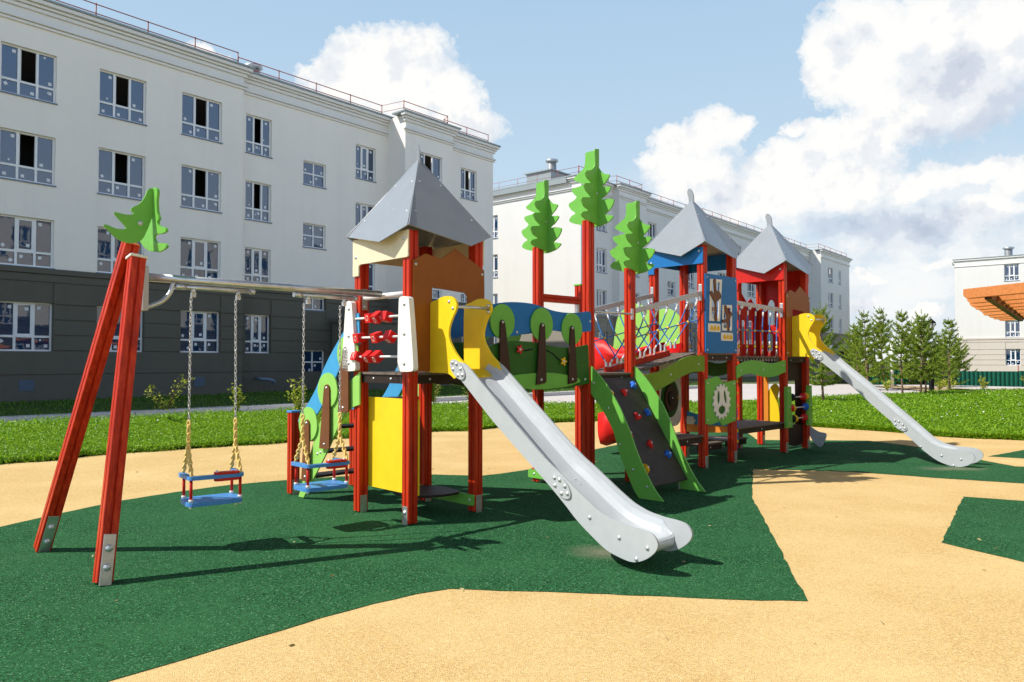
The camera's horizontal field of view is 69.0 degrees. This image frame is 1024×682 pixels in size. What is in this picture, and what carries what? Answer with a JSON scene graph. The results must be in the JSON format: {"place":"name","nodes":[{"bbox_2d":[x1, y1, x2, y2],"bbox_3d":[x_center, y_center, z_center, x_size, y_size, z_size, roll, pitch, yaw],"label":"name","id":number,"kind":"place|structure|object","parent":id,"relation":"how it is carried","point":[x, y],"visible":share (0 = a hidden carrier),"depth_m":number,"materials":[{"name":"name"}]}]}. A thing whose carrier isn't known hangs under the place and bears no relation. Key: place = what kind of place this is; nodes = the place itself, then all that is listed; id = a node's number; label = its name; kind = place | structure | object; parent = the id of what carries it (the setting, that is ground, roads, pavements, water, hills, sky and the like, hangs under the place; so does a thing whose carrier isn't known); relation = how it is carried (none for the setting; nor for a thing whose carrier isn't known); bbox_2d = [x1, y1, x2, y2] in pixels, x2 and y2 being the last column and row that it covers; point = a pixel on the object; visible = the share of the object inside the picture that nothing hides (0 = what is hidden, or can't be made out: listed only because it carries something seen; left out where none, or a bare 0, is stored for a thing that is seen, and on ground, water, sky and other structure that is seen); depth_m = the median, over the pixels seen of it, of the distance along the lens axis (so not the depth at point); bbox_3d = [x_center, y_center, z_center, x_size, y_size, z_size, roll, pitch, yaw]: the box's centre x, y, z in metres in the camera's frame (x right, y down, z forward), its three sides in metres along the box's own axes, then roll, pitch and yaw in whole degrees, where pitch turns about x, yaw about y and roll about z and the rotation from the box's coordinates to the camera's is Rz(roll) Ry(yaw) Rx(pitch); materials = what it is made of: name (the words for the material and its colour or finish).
{"place":"outdoors","nodes":[
{"label":"outdoors","id":0,"kind":"place"},
{"bbox_2d":[0,385,695,416],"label":"pavement","id":1,"kind":"structure","parent":0,"point":[196,407],"depth_m":20.12,"materials":[{"name":"concrete"}]},
{"bbox_2d":[0,383,697,416],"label":"lawn","id":2,"kind":"structure","parent":0,"point":[104,410],"depth_m":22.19,"materials":[{"name":"plant"}]},
{"bbox_2d":[3,361,1016,463],"bbox_3d":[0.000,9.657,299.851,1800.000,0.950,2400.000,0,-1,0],"label":"ground","id":3,"kind":"structure","parent":0,"point":[753,380],"depth_m":50.70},
{"bbox_2d":[145,374,194,409],"bbox_3d":[-8.989,1.416,19.524,1.138,1.086,1.279,0,-2,-17],"label":"shrub","id":4,"kind":"object","parent":3,"relation":"on","point":[184,381],"visible":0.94,"depth_m":19.63,"materials":[{"name":"green plant"}]},
{"bbox_2d":[0,0,500,402],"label":"apartment building","id":5,"kind":"structure","parent":3,"relation":"on","point":[250,171],"depth_m":27.69,"materials":[{"name":"white paint"}]},
{"bbox_2d":[0,300,51,351],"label":"window","id":6,"kind":"structure","parent":5,"relation":"in","point":[24,326],"depth_m":23.68,"materials":[{"name":"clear glass"}]},
{"bbox_2d":[0,214,53,268],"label":"window","id":7,"kind":"structure","parent":5,"relation":"in","point":[24,241],"depth_m":23.72,"materials":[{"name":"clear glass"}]},
{"bbox_2d":[0,128,55,186],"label":"window","id":8,"kind":"structure","parent":5,"relation":"in","point":[24,157],"depth_m":23.95,"materials":[{"name":"clear glass"}]},
{"bbox_2d":[0,42,57,104],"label":"window","id":9,"kind":"structure","parent":5,"relation":"in","point":[26,73],"depth_m":24.01,"materials":[{"name":"clear glass"}]},
{"bbox_2d":[97,306,141,351],"bbox_3d":[-13.657,-0.404,25.843,0.070,1.570,1.570,-1,-2,40],"label":"window","id":10,"kind":"structure","parent":5,"relation":"in","point":[114,346],"depth_m":25.81,"materials":[{"name":"clear glass"}]},
{"bbox_2d":[96,226,142,273],"bbox_3d":[-13.600,-3.079,25.864,0.220,1.610,1.630,-1,-2,40],"label":"window","id":11,"kind":"structure","parent":5,"relation":"in","point":[108,246],"depth_m":25.58,"materials":[{"name":"clear glass"}]},
{"bbox_2d":[97,148,143,200],"bbox_3d":[-13.860,-5.793,26.152,0.900,2.370,2.170,-1,-2,40],"label":"window","id":12,"kind":"structure","parent":5,"relation":"in","point":[120,174],"depth_m":26.15,"materials":[{"name":"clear glass"}]},
{"bbox_2d":[98,70,146,125],"bbox_3d":[-13.860,-8.492,26.222,0.900,2.370,2.170,-1,-2,40],"label":"window","id":13,"kind":"structure","parent":5,"relation":"in","point":[121,97],"depth_m":26.22,"materials":[{"name":"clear glass"}]},
{"bbox_2d":[180,310,218,352],"bbox_3d":[-11.812,-0.347,28.040,0.070,1.570,1.570,-1,-2,40],"label":"window","id":14,"kind":"structure","parent":5,"relation":"in","point":[205,324],"depth_m":28.10,"materials":[{"name":"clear glass"}]},
{"bbox_2d":[180,237,218,277],"bbox_3d":[-11.812,-3.041,28.110,0.070,1.570,1.570,-1,-2,40],"label":"window","id":15,"kind":"structure","parent":5,"relation":"in","point":[198,258],"depth_m":28.11,"materials":[{"name":"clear glass"}]},
{"bbox_2d":[180,165,221,213],"bbox_3d":[-12.015,-5.736,28.349,0.900,2.370,2.170,-1,-2,40],"label":"window","id":16,"kind":"structure","parent":5,"relation":"in","point":[200,188],"depth_m":28.36,"materials":[{"name":"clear glass"}]},
{"bbox_2d":[181,93,222,143],"bbox_3d":[-12.015,-8.435,28.419,0.900,2.370,2.170,-1,-2,40],"label":"window","id":17,"kind":"structure","parent":5,"relation":"in","point":[201,117],"depth_m":28.43,"materials":[{"name":"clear glass"}]},
{"bbox_2d":[245,314,268,352],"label":"window","id":18,"kind":"structure","parent":5,"relation":"in","point":[256,326],"depth_m":30.34,"materials":[{"name":"clear glass"}]},
{"bbox_2d":[245,247,268,281],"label":"window","id":19,"kind":"structure","parent":5,"relation":"in","point":[256,260],"depth_m":30.39,"materials":[{"name":"clear glass"}]},
{"bbox_2d":[245,181,271,223],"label":"window","id":20,"kind":"structure","parent":5,"relation":"in","point":[257,198],"depth_m":30.57,"materials":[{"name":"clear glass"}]},
{"bbox_2d":[245,114,272,158],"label":"window","id":21,"kind":"structure","parent":5,"relation":"in","point":[257,129],"depth_m":30.63,"materials":[{"name":"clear glass"}]},
{"bbox_2d":[303,350,322,371],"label":"window","id":22,"kind":"structure","parent":5,"relation":"in","point":[313,359],"depth_m":32.41,"materials":[{"name":"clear glass"}]},
{"bbox_2d":[303,297,325,311],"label":"window","id":23,"kind":"structure","parent":5,"relation":"in","point":[317,304],"depth_m":32.50,"materials":[{"name":"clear glass"}]},
{"bbox_2d":[302,223,326,249],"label":"window","id":24,"kind":"structure","parent":5,"relation":"in","point":[313,235],"depth_m":32.47,"materials":[{"name":"clear glass"}]},
{"bbox_2d":[303,160,326,189],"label":"window","id":25,"kind":"structure","parent":5,"relation":"in","point":[313,173],"depth_m":32.53,"materials":[{"name":"clear glass"}]},
{"bbox_2d":[356,203,373,225],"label":"window","id":26,"kind":"structure","parent":5,"relation":"in","point":[362,210],"depth_m":34.51,"materials":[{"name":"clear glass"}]},
{"bbox_2d":[355,145,376,182],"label":"window","id":27,"kind":"structure","parent":5,"relation":"in","point":[364,155],"depth_m":34.75,"materials":[{"name":"clear glass"}]},
{"bbox_2d":[369,263,373,289],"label":"window","id":28,"kind":"structure","parent":5,"relation":"in","point":[371,266],"depth_m":34.94,"materials":[{"name":"clear glass"}]},
{"bbox_2d":[421,153,440,181],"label":"window","id":29,"kind":"structure","parent":5,"relation":"in","point":[433,163],"depth_m":36.54,"materials":[{"name":"clear glass"}]},
{"bbox_2d":[432,288,439,298],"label":"window","id":30,"kind":"structure","parent":5,"relation":"in","point":[435,292],"depth_m":36.32,"materials":[{"name":"clear glass"}]},
{"bbox_2d":[461,293,466,302],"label":"window","id":31,"kind":"structure","parent":5,"relation":"in","point":[463,297],"depth_m":38.54,"materials":[{"name":"clear glass"}]},
{"bbox_2d":[460,168,477,201],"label":"window","id":32,"kind":"structure","parent":5,"relation":"in","point":[467,176],"depth_m":39.04,"materials":[{"name":"clear glass"}]},
{"bbox_2d":[0,385,697,422],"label":"kerb","id":33,"kind":"structure","parent":3,"relation":"on","point":[267,407],"depth_m":20.46,"materials":[{"name":"concrete"}]},
{"bbox_2d":[0,416,1023,463],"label":"grass edge","id":34,"kind":"object","parent":3,"relation":"on","point":[873,427],"depth_m":13.46,"materials":[{"name":"green plant"}]},
{"bbox_2d":[493,159,852,378],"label":"apartment building","id":35,"kind":"structure","parent":3,"relation":"on","point":[828,284],"depth_m":50.20,"materials":[{"name":"white paint"}]},
{"bbox_2d":[493,294,497,303],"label":"window","id":36,"kind":"structure","parent":35,"relation":"in","point":[495,296],"depth_m":51.13,"materials":[{"name":"clear glass"}]},
{"bbox_2d":[493,254,497,277],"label":"window","id":37,"kind":"structure","parent":35,"relation":"in","point":[495,257],"depth_m":51.18,"materials":[{"name":"clear glass"}]},
{"bbox_2d":[493,215,497,238],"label":"window","id":38,"kind":"structure","parent":35,"relation":"in","point":[495,218],"depth_m":51.25,"materials":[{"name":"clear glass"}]},
{"bbox_2d":[597,290,605,314],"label":"window","id":39,"kind":"structure","parent":35,"relation":"in","point":[601,294],"depth_m":48.36,"materials":[{"name":"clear glass"}]},
{"bbox_2d":[598,331,605,340],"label":"window","id":40,"kind":"structure","parent":35,"relation":"in","point":[600,336],"depth_m":48.26,"materials":[{"name":"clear glass"}]},
{"bbox_2d":[596,248,607,273],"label":"window","id":41,"kind":"structure","parent":35,"relation":"in","point":[600,252],"depth_m":48.40,"materials":[{"name":"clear glass"}]},
{"bbox_2d":[596,225,607,232],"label":"window","id":42,"kind":"structure","parent":35,"relation":"in","point":[601,228],"depth_m":48.50,"materials":[{"name":"clear glass"}]},
{"bbox_2d":[648,222,654,243],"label":"window","id":43,"kind":"structure","parent":35,"relation":"in","point":[652,225],"depth_m":54.22,"materials":[{"name":"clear glass"}]},
{"bbox_2d":[668,281,673,295],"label":"window","id":44,"kind":"structure","parent":35,"relation":"in","point":[670,284],"depth_m":56.23,"materials":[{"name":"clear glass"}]},
{"bbox_2d":[689,337,692,352],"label":"window","id":45,"kind":"structure","parent":35,"relation":"in","point":[690,351],"depth_m":58.72,"materials":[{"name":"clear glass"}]},
{"bbox_2d":[689,302,694,322],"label":"window","id":46,"kind":"structure","parent":35,"relation":"in","point":[691,309],"depth_m":58.80,"materials":[{"name":"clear glass"}]},
{"bbox_2d":[689,273,694,288],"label":"window","id":47,"kind":"structure","parent":35,"relation":"in","point":[691,274],"depth_m":58.74,"materials":[{"name":"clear glass"}]},
{"bbox_2d":[748,284,755,297],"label":"window","id":48,"kind":"structure","parent":35,"relation":"in","point":[750,293],"depth_m":66.99,"materials":[{"name":"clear glass"}]},
{"bbox_2d":[828,293,831,307],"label":"window","id":49,"kind":"structure","parent":35,"relation":"in","point":[829,294],"depth_m":80.29,"materials":[{"name":"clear glass"}]},
{"bbox_2d":[828,268,831,282],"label":"window","id":50,"kind":"structure","parent":35,"relation":"in","point":[829,279],"depth_m":80.61,"materials":[{"name":"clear glass"}]},
{"bbox_2d":[828,318,832,332],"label":"window","id":51,"kind":"structure","parent":35,"relation":"in","point":[831,323],"depth_m":80.64,"materials":[{"name":"grey glass"}]},
{"bbox_2d":[819,346,860,383],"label":"gate booth","id":52,"kind":"object","parent":3,"relation":"on","point":[833,373],"visible":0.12,"depth_m":46.03,"materials":[{"name":"grey glass"}]},
{"bbox_2d":[890,319,933,384],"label":"pine tree","id":53,"kind":"object","parent":3,"relation":"on","point":[910,381],"visible":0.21,"depth_m":45.05,"materials":[{"name":"green plant"}]},
{"bbox_2d":[923,319,935,384],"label":"street lamp","id":54,"kind":"object","parent":3,"relation":"on","point":[932,322],"visible":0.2,"depth_m":45.28,"materials":[{"name":"black metal"}]},
{"bbox_2d":[925,331,951,382],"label":"pine tree","id":55,"kind":"object","parent":3,"relation":"on","point":[939,336],"visible":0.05,"depth_m":45.90,"materials":[{"name":"green plant"}]},
{"bbox_2d":[869,365,1023,386],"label":"metal fence","id":56,"kind":"object","parent":3,"relation":"on","point":[1005,378],"visible":0.14,"depth_m":44.84,"materials":[{"name":"green metal"}]},
{"bbox_2d":[950,336,977,370],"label":"pine tree","id":57,"kind":"object","parent":3,"relation":"on","point":[961,354],"visible":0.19,"depth_m":47.35,"materials":[{"name":"green plant"}]},
{"bbox_2d":[951,247,1023,370],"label":"apartment building","id":58,"kind":"structure","parent":3,"relation":"on","point":[995,344],"depth_m":72.29,"materials":[{"name":"white paint"}]},
{"bbox_2d":[1004,264,1018,280],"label":"window","id":59,"kind":"structure","parent":58,"relation":"in","point":[1011,271],"depth_m":71.26,"materials":[{"name":"clear glass"}]},
{"bbox_2d":[1005,320,1019,336],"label":"window","id":60,"kind":"structure","parent":58,"relation":"in","point":[1012,328],"depth_m":71.12,"materials":[{"name":"clear glass"}]},
{"bbox_2d":[1006,349,1020,364],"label":"window","id":61,"kind":"structure","parent":58,"relation":"in","point":[1013,356],"depth_m":71.02,"materials":[{"name":"clear glass"}]},
{"bbox_2d":[0,421,1023,681],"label":"playground surfacing","id":62,"kind":"structure","parent":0,"point":[892,585],"depth_m":4.25,"materials":[{"name":"rubber"}]},
{"bbox_2d":[963,282,1023,320],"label":"slatted canopy","id":63,"kind":"object","parent":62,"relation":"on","point":[1004,302],"visible":1,"depth_m":12.96,"materials":[{"name":"orange wood"}]},
{"bbox_2d":[0,432,1023,681],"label":"rubber paving","id":64,"kind":"structure","parent":0,"point":[186,582],"depth_m":5.44,"materials":[{"name":"green rubber"}]},
{"bbox_2d":[33,145,983,585],"bbox_3d":[1.064,-0.273,8.613,10.788,3.933,5.230,1,-2,-45],"label":"play structure","id":65,"kind":"object","parent":64,"relation":"on","point":[423,227],"visible":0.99,"depth_m":7.55,"materials":[{"name":"metal"}]},
{"bbox_2d":[178,297,243,508],"bbox_3d":[-2.319,0.464,5.777,0.434,1.600,0.324,1,-2,-37],"label":"swing","id":66,"kind":"object","parent":65,"relation":"hanging from","point":[191,501],"visible":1,"depth_m":5.69,"materials":[{"name":"blue plastic"}]},
{"bbox_2d":[291,303,349,493],"bbox_3d":[-1.635,0.480,6.416,0.434,1.600,0.324,1,-2,-42],"label":"swing","id":67,"kind":"object","parent":65,"relation":"hanging from","point":[307,487],"visible":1,"depth_m":6.33,"materials":[{"name":"blue plastic"}]},
{"bbox_2d":[0,388,1023,461],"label":"lawn","id":68,"kind":"structure","parent":0,"point":[281,434],"depth_m":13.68,"materials":[{"name":"plant"}]},
{"bbox_2d":[161,409,192,424],"bbox_3d":[-7.269,1.684,16.208,0.623,0.455,0.413,0,-1,-7],"label":"shrub","id":69,"kind":"object","parent":68,"relation":"on","point":[172,417],"visible":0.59,"depth_m":16.15,"materials":[{"name":"green plant"}]},
{"bbox_2d":[227,383,245,411],"bbox_3d":[-6.964,1.500,18.915,0.491,0.880,0.379,0,-1,0],"label":"shrub","id":70,"kind":"object","parent":68,"relation":"on","point":[239,397],"visible":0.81,"depth_m":18.87,"materials":[{"name":"green plant"}]},
{"bbox_2d":[284,377,306,412],"bbox_3d":[-5.180,1.393,17.936,0.538,1.045,0.698,0,-1,0],"label":"shrub","id":71,"kind":"object","parent":68,"relation":"on","point":[296,402],"visible":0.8,"depth_m":17.86,"materials":[{"name":"green plant"}]},
{"bbox_2d":[433,384,442,403],"bbox_3d":[-2.338,1.552,22.674,0.700,0.970,0.594,1,-2,-45],"label":"shrub","id":72,"kind":"object","parent":68,"relation":"on","point":[436,393],"visible":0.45,"depth_m":22.65,"materials":[{"name":"green plant"}]},
{"bbox_2d":[15,388,1019,439],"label":"clover flowers","id":73,"kind":"object","parent":68,"relation":"on","point":[822,416],"visible":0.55,"depth_m":19.37,"materials":[{"name":"plant"}]},
{"bbox_2d":[809,303,846,400],"bbox_3d":[10.444,0.371,25.000,1.538,3.456,1.753,-1,-2,24],"label":"pine tree","id":74,"kind":"object","parent":68,"relation":"on","point":[822,375],"visible":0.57,"depth_m":24.90,"materials":[{"name":"green plant"}]},
{"bbox_2d":[881,309,920,393],"bbox_3d":[15.326,0.463,29.390,1.384,3.494,1.291,-1,-2,40],"label":"pine tree","id":75,"kind":"object","parent":68,"relation":"on","point":[905,343],"visible":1,"depth_m":29.33,"materials":[{"name":"green plant"}]},
{"bbox_2d":[899,309,942,392],"bbox_3d":[16.855,0.439,30.770,1.610,3.618,1.836,-1,-2,24],"label":"pine tree","id":76,"kind":"object","parent":68,"relation":"on","point":[918,322],"visible":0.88,"depth_m":30.58,"materials":[{"name":"green plant"}]},
{"bbox_2d":[912,319,943,392],"bbox_3d":[17.198,0.636,30.878,1.192,3.226,1.277,1,-2,-30],"label":"pine tree","id":77,"kind":"object","parent":68,"relation":"on","point":[926,358],"visible":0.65,"depth_m":30.83,"materials":[{"name":"green plant"}]},
{"bbox_2d":[932,318,970,389],"bbox_3d":[19.547,0.617,33.282,1.565,3.387,1.460,1,-2,-33],"label":"pine tree","id":78,"kind":"object","parent":68,"relation":"on","point":[951,345],"visible":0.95,"depth_m":33.16,"materials":[{"name":"green plant"}]},
{"bbox_2d":[43,384,1023,422],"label":"road","id":79,"kind":"structure","parent":0,"point":[749,391],"depth_m":35.54,"materials":[{"name":"grey asphalt"}]},
{"bbox_2d":[834,323,874,372],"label":"pine tree","id":80,"kind":"object","parent":79,"relation":"on","point":[845,349],"visible":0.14,"depth_m":44.27,"materials":[{"name":"green plant"}]},
{"bbox_2d":[843,330,877,379],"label":"pine tree","id":81,"kind":"object","parent":79,"relation":"on","point":[850,353],"visible":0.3,"depth_m":40.95,"materials":[{"name":"green plant"}]},
{"bbox_2d":[842,309,894,382],"bbox_3d":[17.166,0.411,36.292,2.549,3.960,2.289,0,-2,10],"label":"pine tree","id":82,"kind":"object","parent":79,"relation":"on","point":[860,348],"visible":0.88,"depth_m":36.14,"materials":[{"name":"green plant"}]},
{"bbox_2d":[865,306,903,383],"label":"pine tree","id":83,"kind":"object","parent":79,"relation":"on","point":[882,330],"visible":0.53,"depth_m":43.97,"materials":[{"name":"green plant"}]},
{"bbox_2d":[882,379,893,390],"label":"shrub","id":84,"kind":"object","parent":79,"relation":"on","point":[887,386],"visible":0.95,"depth_m":34.91,"materials":[{"name":"green plant"}]},
{"bbox_2d":[929,373,933,390],"bbox_3d":[18.800,1.836,33.364,0.243,0.950,0.243,0,-1,0],"label":"bollard","id":85,"kind":"object","parent":79,"relation":"on","point":[931,384],"visible":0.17,"depth_m":33.27,"materials":[{"name":"black metal"}]},
{"bbox_2d":[941,378,958,387],"bbox_3d":[21.162,2.088,36.076,0.736,0.597,0.825,1,-2,-41],"label":"shrub","id":86,"kind":"object","parent":79,"relation":"on","point":[951,383],"visible":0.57,"depth_m":36.07,"materials":[{"name":"green plant"}]},
{"bbox_2d":[53,0,1023,360],"label":"sky","id":87,"kind":"structure","parent":0,"point":[887,135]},
{"bbox_2d":[92,450,1014,645],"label":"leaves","id":88,"kind":"object","parent":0,"point":[556,520],"visible":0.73,"depth_m":5.45,"materials":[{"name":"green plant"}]},
{"bbox_2d":[878,385,1015,390],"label":"dirt","id":89,"kind":"structure","parent":0,"point":[913,387],"depth_m":37.04,"materials":[{"name":"soil"}]},
{"bbox_2d":[890,342,893,386],"bbox_3d":[20.000,1.265,39.180,0.178,2.390,0.178,0,-1,0],"label":"marker post","id":90,"kind":"object","parent":89,"relation":"on","point":[892,377],"visible":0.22,"depth_m":39.12,"materials":[{"name":"white"}]},
{"bbox_2d":[935,378,947,389],"bbox_3d":[20.246,2.057,35.249,0.617,0.613,0.625,0,-1,0],"label":"shrub","id":91,"kind":"object","parent":89,"relation":"on","point":[941,385],"visible":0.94,"depth_m":35.13,"materials":[{"name":"green plant"}]},
{"bbox_2d":[925,337,968,386],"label":"pine tree","id":92,"kind":"object","parent":89,"relation":"on","point":[939,379],"visible":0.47,"depth_m":40.27,"materials":[{"name":"green plant"}]},
{"bbox_2d":[977,376,989,388],"bbox_3d":[22.334,2.005,35.360,0.957,0.723,0.509,1,-2,-44],"label":"shrub","id":93,"kind":"object","parent":89,"relation":"on","point":[982,382],"visible":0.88,"depth_m":35.39,"materials":[{"name":"green plant"}]},
{"bbox_2d":[942,497,1023,561],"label":"rubber paving","id":94,"kind":"structure","parent":0,"point":[996,526],"depth_m":6.42,"materials":[{"name":"green rubber"}]},
{"bbox_2d":[992,450,1023,457],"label":"rubber paving","id":95,"kind":"structure","parent":0,"point":[1017,454],"depth_m":11.27,"materials":[{"name":"green rubber"}]}
]}

